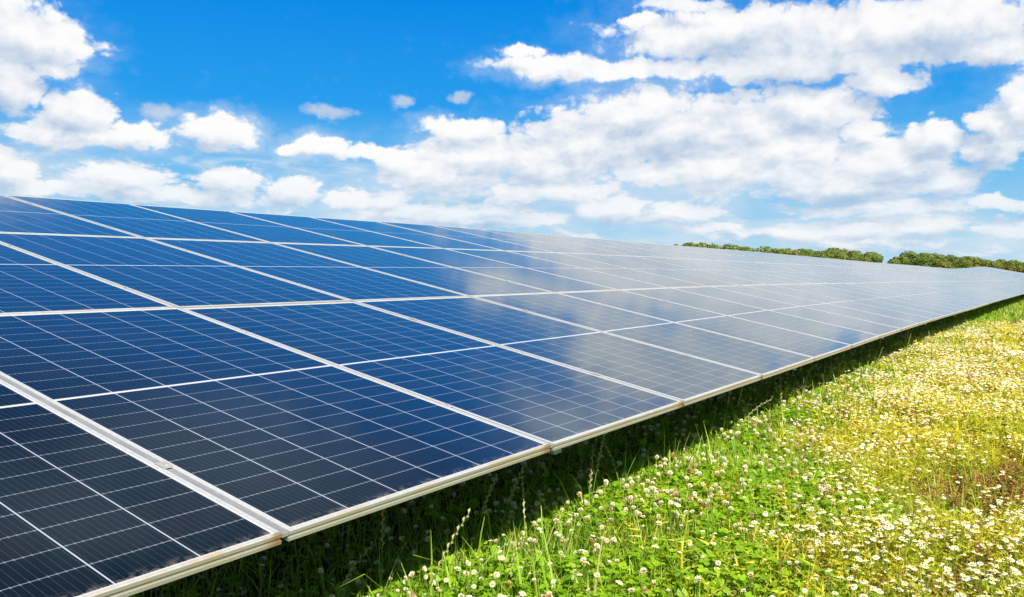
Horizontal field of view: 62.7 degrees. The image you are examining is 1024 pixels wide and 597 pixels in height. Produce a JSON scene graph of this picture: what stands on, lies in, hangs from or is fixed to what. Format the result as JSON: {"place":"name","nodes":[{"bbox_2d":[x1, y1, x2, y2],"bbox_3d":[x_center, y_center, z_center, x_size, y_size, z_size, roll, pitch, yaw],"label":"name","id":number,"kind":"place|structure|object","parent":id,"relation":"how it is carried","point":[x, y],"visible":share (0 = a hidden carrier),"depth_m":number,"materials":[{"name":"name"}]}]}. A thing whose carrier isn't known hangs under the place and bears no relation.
{"place":"outdoors","nodes":[
{"label":"outdoors","id":0,"kind":"place"},
{"bbox_2d":[0,0,1023,262],"label":"sky","id":1,"kind":"structure","parent":0,"point":[889,128],"materials":[{"name":"blue"}]},
{"bbox_2d":[130,295,1023,596],"bbox_3d":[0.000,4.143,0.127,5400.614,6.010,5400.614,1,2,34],"label":"ground","id":2,"kind":"structure","parent":0,"point":[320,533],"depth_m":3.78,"materials":[{"name":"green plant"}]},
{"bbox_2d":[214,556,246,596],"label":"grass stalk","id":3,"kind":"object","parent":2,"relation":"on","point":[240,568],"depth_m":2.96,"materials":[{"name":"green plant"}]},
{"bbox_2d":[338,542,371,595],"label":"grass stalk","id":4,"kind":"object","parent":2,"relation":"on","point":[364,554],"depth_m":2.57,"materials":[{"name":"green plant"}]},
{"bbox_2d":[345,509,433,596],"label":"grass stalk","id":5,"kind":"object","parent":2,"relation":"on","point":[383,535],"depth_m":2.69,"materials":[{"name":"green plant"}]},
{"bbox_2d":[351,508,469,596],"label":"grass stalk","id":6,"kind":"object","parent":2,"relation":"on","point":[453,536],"depth_m":2.35,"materials":[{"name":"green plant"}]},
{"bbox_2d":[447,473,497,551],"bbox_3d":[-0.142,0.855,3.123,0.175,0.401,0.299,0,2,4],"label":"grass stalk","id":7,"kind":"object","parent":2,"relation":"on","point":[487,496],"depth_m":3.14,"materials":[{"name":"green plant"}]},
{"bbox_2d":[457,531,524,596],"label":"grass stalk","id":8,"kind":"object","parent":2,"relation":"on","point":[517,549],"depth_m":2.64,"materials":[{"name":"green plant"}]},
{"bbox_2d":[474,462,526,548],"bbox_3d":[-0.040,0.842,3.217,0.313,0.420,0.213,7,7,76],"label":"grass stalk","id":9,"kind":"object","parent":2,"relation":"on","point":[505,512],"depth_m":3.25,"materials":[{"name":"green plant"}]},
{"bbox_2d":[492,470,572,568],"bbox_3d":[0.073,0.859,3.030,0.347,0.397,0.373,0,2,1],"label":"grass stalk","id":10,"kind":"object","parent":2,"relation":"on","point":[524,509],"depth_m":3.02,"materials":[{"name":"green plant"}]},
{"bbox_2d":[128,313,1022,596],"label":"clover leaves","id":11,"kind":"object","parent":2,"relation":"on","point":[740,511],"visible":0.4,"depth_m":3.43,"materials":[{"name":"green plant"}]},
{"bbox_2d":[559,433,605,508],"bbox_3d":[0.315,0.796,3.558,0.163,0.491,0.362,0,2,16],"label":"grass stalk","id":12,"kind":"object","parent":2,"relation":"on","point":[595,474],"depth_m":3.57,"materials":[{"name":"green plant"}]},
{"bbox_2d":[561,444,619,537],"bbox_3d":[0.342,0.831,3.365,0.314,0.434,0.262,1,2,34],"label":"grass stalk","id":13,"kind":"object","parent":2,"relation":"on","point":[590,487],"depth_m":3.44,"materials":[{"name":"green plant"}]},
{"bbox_2d":[365,322,1005,596],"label":"clover flower field","id":14,"kind":"structure","parent":2,"relation":"on","point":[655,489],"depth_m":4.28,"materials":[{"name":"plant"}]},
{"bbox_2d":[548,337,883,454],"bbox_3d":[-1.203,0.251,6.506,5.717,2.000,13.808,1,2,34],"label":"mounting rack","id":15,"kind":"object","parent":2,"relation":"on","point":[556,451],"visible":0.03,"depth_m":3.46,"materials":[{"name":"metal"}]},
{"bbox_2d":[0,195,141,237],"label":"solar panel","id":16,"kind":"object","parent":15,"relation":"on","point":[17,216],"visible":0.78,"depth_m":6.08,"materials":[{"name":"glass"}]},
{"bbox_2d":[0,243,174,313],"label":"solar panel","id":17,"kind":"object","parent":15,"relation":"attached to","point":[30,283],"visible":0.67,"depth_m":3.96,"materials":[{"name":"glass"}]},
{"bbox_2d":[4,195,268,242],"bbox_3d":[-3.205,-0.672,7.109,2.094,0.034,1.158,15,10,33],"label":"solar panel","id":18,"kind":"object","parent":15,"relation":"on","point":[136,220],"visible":0.85,"depth_m":7.03,"materials":[{"name":"glass"}]},
{"bbox_2d":[0,379,282,596],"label":"solar panel","id":19,"kind":"object","parent":15,"relation":"attached to","point":[85,511],"visible":1,"depth_m":1.83,"materials":[{"name":"glass"}]},
{"bbox_2d":[0,233,349,307],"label":"solar panel","id":20,"kind":"object","parent":15,"relation":"attached to","point":[175,277],"visible":0.85,"depth_m":4.89,"materials":[{"name":"glass"}]},
{"bbox_2d":[131,204,365,245],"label":"solar panel","id":21,"kind":"object","parent":15,"relation":"on","point":[261,229],"visible":0.85,"depth_m":8.02,"materials":[{"name":"glass"}]},
{"bbox_2d":[0,308,550,540],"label":"solar panel","id":22,"kind":"object","parent":15,"relation":"attached to","point":[290,444],"visible":0.97,"depth_m":2.66,"materials":[{"name":"glass"}]},
{"bbox_2d":[146,238,467,301],"bbox_3d":[-1.491,-0.220,5.975,2.114,0.032,1.158,15,10,33],"label":"solar panel","id":23,"kind":"object","parent":15,"relation":"attached to","point":[351,282],"visible":0.81,"depth_m":5.88,"materials":[{"name":"glass"}]},
{"bbox_2d":[229,211,438,247],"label":"solar panel","id":24,"kind":"object","parent":15,"relation":"on","point":[343,232],"visible":0.84,"depth_m":8.98,"materials":[{"name":"glass"}]},
{"bbox_2d":[312,217,502,250],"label":"solar panel","id":25,"kind":"object","parent":15,"relation":"on","point":[413,235],"visible":0.81,"depth_m":9.95,"materials":[{"name":"glass"}]},
{"bbox_2d":[274,243,552,296],"bbox_3d":[-0.849,-0.251,6.933,2.114,0.033,1.158,15,10,33],"label":"solar panel","id":26,"kind":"object","parent":15,"relation":"attached to","point":[457,280],"visible":0.77,"depth_m":6.86,"materials":[{"name":"glass"}]},
{"bbox_2d":[180,302,682,450],"bbox_3d":[-0.411,0.263,3.877,2.114,0.032,1.158,15,9,33],"label":"solar panel","id":27,"kind":"object","parent":15,"relation":"attached to","point":[556,406],"visible":0.84,"depth_m":3.71,"materials":[{"name":"glass"}]},
{"bbox_2d":[375,221,553,252],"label":"solar panel","id":28,"kind":"object","parent":15,"relation":"attached to","point":[470,238],"visible":0.73,"depth_m":10.90,"materials":[{"name":"glass"}]},
{"bbox_2d":[369,246,616,292],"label":"solar panel","id":29,"kind":"object","parent":15,"relation":"attached to","point":[553,283],"visible":0.81,"depth_m":7.82,"materials":[{"name":"glass"}]},
{"bbox_2d":[432,225,592,253],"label":"solar panel","id":30,"kind":"object","parent":15,"relation":"on","point":[521,241],"visible":0.74,"depth_m":11.88,"materials":[{"name":"glass"}]},
{"bbox_2d":[481,229,629,255],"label":"solar panel","id":31,"kind":"object","parent":15,"relation":"attached to","point":[561,243],"visible":0.79,"depth_m":12.85,"materials":[{"name":"glass"}]},
{"bbox_2d":[353,297,762,405],"bbox_3d":[0.231,0.232,4.835,2.114,0.032,1.158,15,10,33],"label":"solar panel","id":32,"kind":"object","parent":15,"relation":"attached to","point":[686,379],"visible":0.94,"depth_m":4.70,"materials":[{"name":"glass"}]},
{"bbox_2d":[449,249,666,289],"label":"solar panel","id":33,"kind":"object","parent":15,"relation":"attached to","point":[580,274],"visible":0.79,"depth_m":8.80,"materials":[{"name":"glass"}]},
{"bbox_2d":[508,251,705,287],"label":"solar panel","id":34,"kind":"object","parent":15,"relation":"attached to","point":[650,278],"visible":0.76,"depth_m":9.76,"materials":[{"name":"glass"}]},
{"bbox_2d":[470,293,814,378],"bbox_3d":[0.873,0.200,5.793,2.114,0.035,1.159,15,10,33],"label":"solar panel","id":35,"kind":"object","parent":15,"relation":"attached to","point":[765,361],"visible":0.94,"depth_m":5.69,"materials":[{"name":"glass"}]},
{"bbox_2d":[556,252,738,285],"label":"solar panel","id":36,"kind":"object","parent":15,"relation":"attached to","point":[655,270],"visible":0.75,"depth_m":10.73,"materials":[{"name":"glass"}]},
{"bbox_2d":[603,255,767,284],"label":"solar panel","id":37,"kind":"object","parent":15,"relation":"attached to","point":[719,277],"visible":0.71,"depth_m":11.71,"materials":[{"name":"glass"}]},
{"bbox_2d":[557,290,851,360],"bbox_3d":[1.515,0.169,6.752,2.114,0.034,1.158,15,10,33],"label":"solar panel","id":38,"kind":"object","parent":15,"relation":"attached to","point":[817,348],"visible":0.94,"depth_m":6.66,"materials":[{"name":"glass"}]},
{"bbox_2d":[622,288,879,347],"bbox_3d":[2.157,0.137,7.710,2.114,0.033,1.158,15,10,33],"label":"solar panel","id":39,"kind":"object","parent":15,"relation":"attached to","point":[854,338],"visible":0.94,"depth_m":7.64,"materials":[{"name":"glass"}]},
{"bbox_2d":[672,286,901,337],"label":"solar panel","id":40,"kind":"object","parent":15,"relation":"attached to","point":[882,330],"visible":0.89,"depth_m":8.61,"materials":[{"name":"glass"}]},
{"bbox_2d":[710,285,918,330],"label":"solar panel","id":41,"kind":"object","parent":15,"relation":"attached to","point":[847,312],"visible":0.84,"depth_m":9.57,"materials":[{"name":"glass"}]},
{"bbox_2d":[742,284,932,324],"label":"solar panel","id":42,"kind":"object","parent":15,"relation":"on","point":[920,320],"visible":0.85,"depth_m":10.54,"materials":[{"name":"glass"}]},
{"bbox_2d":[706,243,740,250],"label":"broadleaf tree","id":43,"kind":"object","parent":2,"relation":"on","point":[730,246],"visible":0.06,"depth_m":288.54,"materials":[{"name":"green plant"}]},
{"bbox_2d":[717,397,771,454],"bbox_3d":[1.283,0.792,4.886,0.332,0.418,0.424,1,2,34],"label":"grass stalk","id":44,"kind":"object","parent":2,"relation":"on","point":[742,423],"depth_m":4.88,"materials":[{"name":"green plant"}]},
{"bbox_2d":[501,308,1023,596],"bbox_3d":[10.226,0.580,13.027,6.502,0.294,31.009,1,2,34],"label":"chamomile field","id":45,"kind":"structure","parent":2,"relation":"on","point":[880,392],"depth_m":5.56,"materials":[{"name":"white plant"}]},
{"bbox_2d":[808,249,837,256],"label":"broadleaf tree","id":46,"kind":"object","parent":2,"relation":"on","point":[831,251],"visible":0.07,"depth_m":274.26,"materials":[{"name":"green plant"}]},
{"bbox_2d":[834,253,848,259],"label":"broadleaf tree","id":47,"kind":"object","parent":2,"relation":"on","point":[843,256],"visible":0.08,"depth_m":253.23,"materials":[{"name":"green plant"}]},
{"bbox_2d":[845,250,863,256],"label":"broadleaf tree","id":48,"kind":"object","parent":2,"relation":"on","point":[859,253],"visible":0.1,"depth_m":296.94,"materials":[{"name":"green plant"}]},
{"bbox_2d":[858,255,881,262],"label":"broadleaf tree","id":49,"kind":"object","parent":2,"relation":"on","point":[879,259],"visible":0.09,"depth_m":276.84,"materials":[{"name":"green plant"}]},
{"bbox_2d":[863,251,882,262],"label":"broadleaf tree","id":50,"kind":"object","parent":2,"relation":"on","point":[868,254],"visible":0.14,"depth_m":309.80,"materials":[{"name":"green plant"}]},
{"bbox_2d":[887,259,908,264],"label":"broadleaf tree","id":51,"kind":"object","parent":2,"relation":"on","point":[894,261],"visible":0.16,"depth_m":242.54,"materials":[{"name":"green plant"}]},
{"bbox_2d":[897,251,932,265],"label":"broadleaf tree","id":52,"kind":"object","parent":2,"relation":"on","point":[909,256],"visible":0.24,"depth_m":266.49,"materials":[{"name":"green plant"}]},
{"bbox_2d":[904,257,937,266],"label":"broadleaf tree","id":53,"kind":"object","parent":2,"relation":"on","point":[916,262],"visible":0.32,"depth_m":231.95,"materials":[{"name":"green plant"}]},
{"bbox_2d":[931,259,954,268],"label":"broadleaf tree","id":54,"kind":"object","parent":2,"relation":"on","point":[940,264],"visible":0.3,"depth_m":231.95,"materials":[{"name":"green plant"}]},
{"bbox_2d":[934,254,955,268],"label":"broadleaf tree","id":55,"kind":"object","parent":2,"relation":"on","point":[942,258],"visible":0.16,"depth_m":270.04,"materials":[{"name":"green plant"}]},
{"bbox_2d":[949,259,972,268],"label":"broadleaf tree","id":56,"kind":"object","parent":2,"relation":"on","point":[959,263],"visible":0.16,"depth_m":232.95,"materials":[{"name":"green plant"}]},
{"bbox_2d":[953,256,982,268],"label":"broadleaf tree","id":57,"kind":"object","parent":2,"relation":"on","point":[974,261],"visible":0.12,"depth_m":259.31,"materials":[{"name":"green plant"}]},
{"bbox_2d":[962,261,979,267],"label":"broadleaf tree","id":58,"kind":"object","parent":2,"relation":"on","point":[966,265],"visible":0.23,"depth_m":227.44,"materials":[{"name":"green plant"}]},
{"bbox_2d":[979,261,994,267],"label":"broadleaf tree","id":59,"kind":"object","parent":2,"relation":"on","point":[983,263],"visible":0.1,"depth_m":231.38,"materials":[{"name":"green plant"}]},
{"bbox_2d":[1001,262,1023,272],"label":"broadleaf tree","id":60,"kind":"object","parent":2,"relation":"on","point":[1011,265],"visible":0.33,"depth_m":228.49,"materials":[{"name":"green plant"}]},
{"bbox_3d":[6.501,-0.064,18.009,5.717,2.061,13.808,1,2,34],"label":"rack","id":61,"kind":"object","parent":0,"visible":0},
{"bbox_2d":[521,232,658,256],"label":"solar panel","id":62,"kind":"object","parent":61,"relation":"on","point":[597,246],"visible":0.76,"depth_m":13.81,"materials":[{"name":"glass"}]},
{"bbox_2d":[557,235,687,258],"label":"solar panel","id":63,"kind":"object","parent":61,"relation":"on","point":[626,247],"visible":0.69,"depth_m":14.78,"materials":[{"name":"glass"}]},
{"bbox_2d":[590,238,710,259],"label":"solar panel","id":64,"kind":"object","parent":61,"relation":"on","point":[651,249],"visible":0.7,"depth_m":15.73,"materials":[{"name":"glass"}]},
{"bbox_2d":[621,241,729,260],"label":"solar panel","id":65,"kind":"object","parent":61,"relation":"on","point":[677,251],"visible":0.67,"depth_m":16.74,"materials":[{"name":"glass"}]},
{"bbox_2d":[640,242,748,261],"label":"solar panel","id":66,"kind":"object","parent":61,"relation":"on","point":[697,252],"visible":0.76,"depth_m":17.63,"materials":[{"name":"glass"}]},
{"bbox_2d":[635,256,789,284],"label":"solar panel","id":67,"kind":"object","parent":61,"relation":"on","point":[716,270],"visible":0.73,"depth_m":12.67,"materials":[{"name":"glass"}]},
{"bbox_2d":[663,244,766,262],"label":"solar panel","id":68,"kind":"object","parent":61,"relation":"on","point":[719,254],"visible":0.65,"depth_m":18.64,"materials":[{"name":"glass"}]},
{"bbox_2d":[685,246,783,263],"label":"solar panel","id":69,"kind":"object","parent":61,"relation":"on","point":[736,255],"visible":0.57,"depth_m":19.59,"materials":[{"name":"glass"}]},
{"bbox_2d":[669,258,810,283],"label":"solar panel","id":70,"kind":"object","parent":61,"relation":"on","point":[761,275],"visible":0.63,"depth_m":13.64,"materials":[{"name":"glass"}]},
{"bbox_2d":[701,247,793,263],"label":"solar panel","id":71,"kind":"object","parent":61,"relation":"on","point":[750,256],"visible":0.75,"depth_m":20.57,"materials":[{"name":"glass"}]},
{"bbox_2d":[693,259,824,283],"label":"solar panel","id":72,"kind":"object","parent":61,"relation":"on","point":[763,271],"visible":0.72,"depth_m":14.59,"materials":[{"name":"glass"}]},
{"bbox_2d":[721,249,807,264],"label":"solar panel","id":73,"kind":"object","parent":61,"relation":"on","point":[764,257],"visible":0.74,"depth_m":21.50,"materials":[{"name":"glass"}]},
{"bbox_2d":[735,250,820,265],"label":"solar panel","id":74,"kind":"object","parent":61,"relation":"on","point":[778,258],"visible":0.62,"depth_m":22.49,"materials":[{"name":"glass"}]},
{"bbox_2d":[716,260,840,282],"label":"solar panel","id":75,"kind":"object","parent":61,"relation":"attached to","point":[782,272],"visible":0.72,"depth_m":15.57,"materials":[{"name":"glass"}]},
{"bbox_2d":[748,251,828,265],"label":"solar panel","id":76,"kind":"object","parent":61,"relation":"on","point":[790,258],"visible":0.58,"depth_m":23.43,"materials":[{"name":"glass"}]},
{"bbox_2d":[741,262,854,282],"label":"solar panel","id":77,"kind":"object","parent":61,"relation":"attached to","point":[801,273],"visible":0.58,"depth_m":16.55,"materials":[{"name":"glass"}]},
{"bbox_2d":[760,252,840,266],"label":"solar panel","id":78,"kind":"object","parent":61,"relation":"attached to","point":[800,259],"visible":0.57,"depth_m":24.40,"materials":[{"name":"glass"}]},
{"bbox_2d":[754,262,868,282],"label":"solar panel","id":79,"kind":"object","parent":61,"relation":"attached to","point":[815,273],"visible":0.74,"depth_m":17.46,"materials":[{"name":"glass"}]},
{"bbox_2d":[772,263,879,282],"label":"solar panel","id":80,"kind":"object","parent":61,"relation":"on","point":[834,274],"visible":0.76,"depth_m":18.45,"materials":[{"name":"glass"}]},
{"bbox_2d":[789,264,887,281],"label":"solar panel","id":81,"kind":"object","parent":61,"relation":"on","point":[840,273],"visible":0.65,"depth_m":19.42,"materials":[{"name":"glass"}]},
{"bbox_2d":[799,264,896,281],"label":"solar panel","id":82,"kind":"object","parent":61,"relation":"attached to","point":[850,273],"visible":0.65,"depth_m":20.37,"materials":[{"name":"glass"}]},
{"bbox_2d":[770,284,944,320],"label":"solar panel","id":83,"kind":"object","parent":61,"relation":"on","point":[934,316],"visible":0.85,"depth_m":11.52,"materials":[{"name":"glass"}]},
{"bbox_2d":[814,265,905,281],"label":"solar panel","id":84,"kind":"object","parent":61,"relation":"on","point":[861,273],"visible":0.58,"depth_m":21.34,"materials":[{"name":"glass"}]},
{"bbox_2d":[827,266,912,281],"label":"solar panel","id":85,"kind":"object","parent":61,"relation":"attached to","point":[869,273],"visible":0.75,"depth_m":22.27,"materials":[{"name":"glass"}]},
{"bbox_2d":[795,284,954,316],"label":"solar panel","id":86,"kind":"object","parent":61,"relation":"attached to","point":[892,302],"visible":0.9,"depth_m":12.48,"materials":[{"name":"glass"}]},
{"bbox_2d":[835,266,919,281],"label":"solar panel","id":87,"kind":"object","parent":61,"relation":"on","point":[878,274],"visible":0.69,"depth_m":23.25,"materials":[{"name":"glass"}]},
{"bbox_2d":[816,283,963,313],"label":"solar panel","id":88,"kind":"object","parent":61,"relation":"on","point":[956,311],"visible":0.81,"depth_m":13.44,"materials":[{"name":"glass"}]},
{"bbox_2d":[831,283,970,311],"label":"solar panel","id":89,"kind":"object","parent":61,"relation":"attached to","point":[905,297],"visible":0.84,"depth_m":14.42,"materials":[{"name":"glass"}]},
{"bbox_2d":[846,283,976,309],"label":"solar panel","id":90,"kind":"object","parent":61,"relation":"attached to","point":[918,296],"visible":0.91,"depth_m":15.36,"materials":[{"name":"glass"}]},
{"bbox_2d":[861,283,982,307],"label":"solar panel","id":91,"kind":"object","parent":61,"relation":"attached to","point":[929,295],"visible":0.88,"depth_m":16.33,"materials":[{"name":"glass"}]},
{"bbox_2d":[874,283,988,305],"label":"solar panel","id":92,"kind":"object","parent":61,"relation":"attached to","point":[937,294],"visible":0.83,"depth_m":17.28,"materials":[{"name":"glass"}]},
{"bbox_2d":[880,282,992,303],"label":"solar panel","id":93,"kind":"object","parent":61,"relation":"attached to","point":[943,293],"visible":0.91,"depth_m":18.24,"materials":[{"name":"glass"}]},
{"bbox_2d":[893,282,996,302],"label":"solar panel","id":94,"kind":"object","parent":61,"relation":"attached to","point":[993,301],"visible":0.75,"depth_m":19.24,"materials":[{"name":"glass"}]},
{"bbox_2d":[902,282,1000,301],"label":"solar panel","id":95,"kind":"object","parent":61,"relation":"on","point":[952,291],"visible":0.77,"depth_m":20.18,"materials":[{"name":"glass"}]},
{"bbox_2d":[911,282,1003,299],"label":"solar panel","id":96,"kind":"object","parent":61,"relation":"attached to","point":[958,290],"visible":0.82,"depth_m":21.16,"materials":[{"name":"glass"}]},
{"bbox_2d":[919,282,1006,299],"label":"solar panel","id":97,"kind":"object","parent":61,"relation":"on","point":[1004,298],"visible":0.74,"depth_m":22.12,"materials":[{"name":"glass"}]},
{"bbox_3d":[14.206,-0.325,29.513,5.717,2.084,13.808,1,2,34],"label":"rack","id":98,"kind":"object","parent":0,"visible":0},
{"bbox_2d":[772,253,846,266],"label":"solar panel","id":99,"kind":"object","parent":98,"relation":"on","point":[810,260],"visible":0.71,"depth_m":25.34,"materials":[{"name":"glass"}]},
{"bbox_2d":[784,254,857,267],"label":"solar panel","id":100,"kind":"object","parent":98,"relation":"on","point":[821,261],"visible":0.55,"depth_m":26.36,"materials":[{"name":"glass"}]},
{"bbox_2d":[847,267,926,281],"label":"solar panel","id":101,"kind":"object","parent":98,"relation":"on","point":[888,274],"visible":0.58,"depth_m":24.23,"materials":[{"name":"glass"}]},
{"bbox_2d":[852,267,931,281],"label":"solar panel","id":102,"kind":"object","parent":98,"relation":"attached to","point":[892,274],"visible":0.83,"depth_m":25.16,"materials":[{"name":"glass"}]},
{"bbox_2d":[926,282,1009,298],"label":"solar panel","id":103,"kind":"object","parent":98,"relation":"on","point":[968,290],"visible":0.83,"depth_m":23.07,"materials":[{"name":"glass"}]},
{"bbox_2d":[932,282,1012,297],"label":"solar panel","id":104,"kind":"object","parent":98,"relation":"attached to","point":[973,289],"visible":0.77,"depth_m":24.01,"materials":[{"name":"glass"}]},
{"bbox_2d":[932,281,1014,296],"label":"solar panel","id":105,"kind":"object","parent":98,"relation":"on","point":[973,288],"visible":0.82,"depth_m":25.03,"materials":[{"name":"glass"}]},
{"bbox_2d":[938,281,1016,295],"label":"solar panel","id":106,"kind":"object","parent":98,"relation":"on","point":[977,288],"visible":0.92,"depth_m":25.97,"materials":[{"name":"glass"}]},
{"bbox_2d":[944,281,1018,295],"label":"solar panel","id":107,"kind":"object","parent":98,"relation":"on","point":[982,288],"visible":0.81,"depth_m":26.91,"materials":[{"name":"glass"}]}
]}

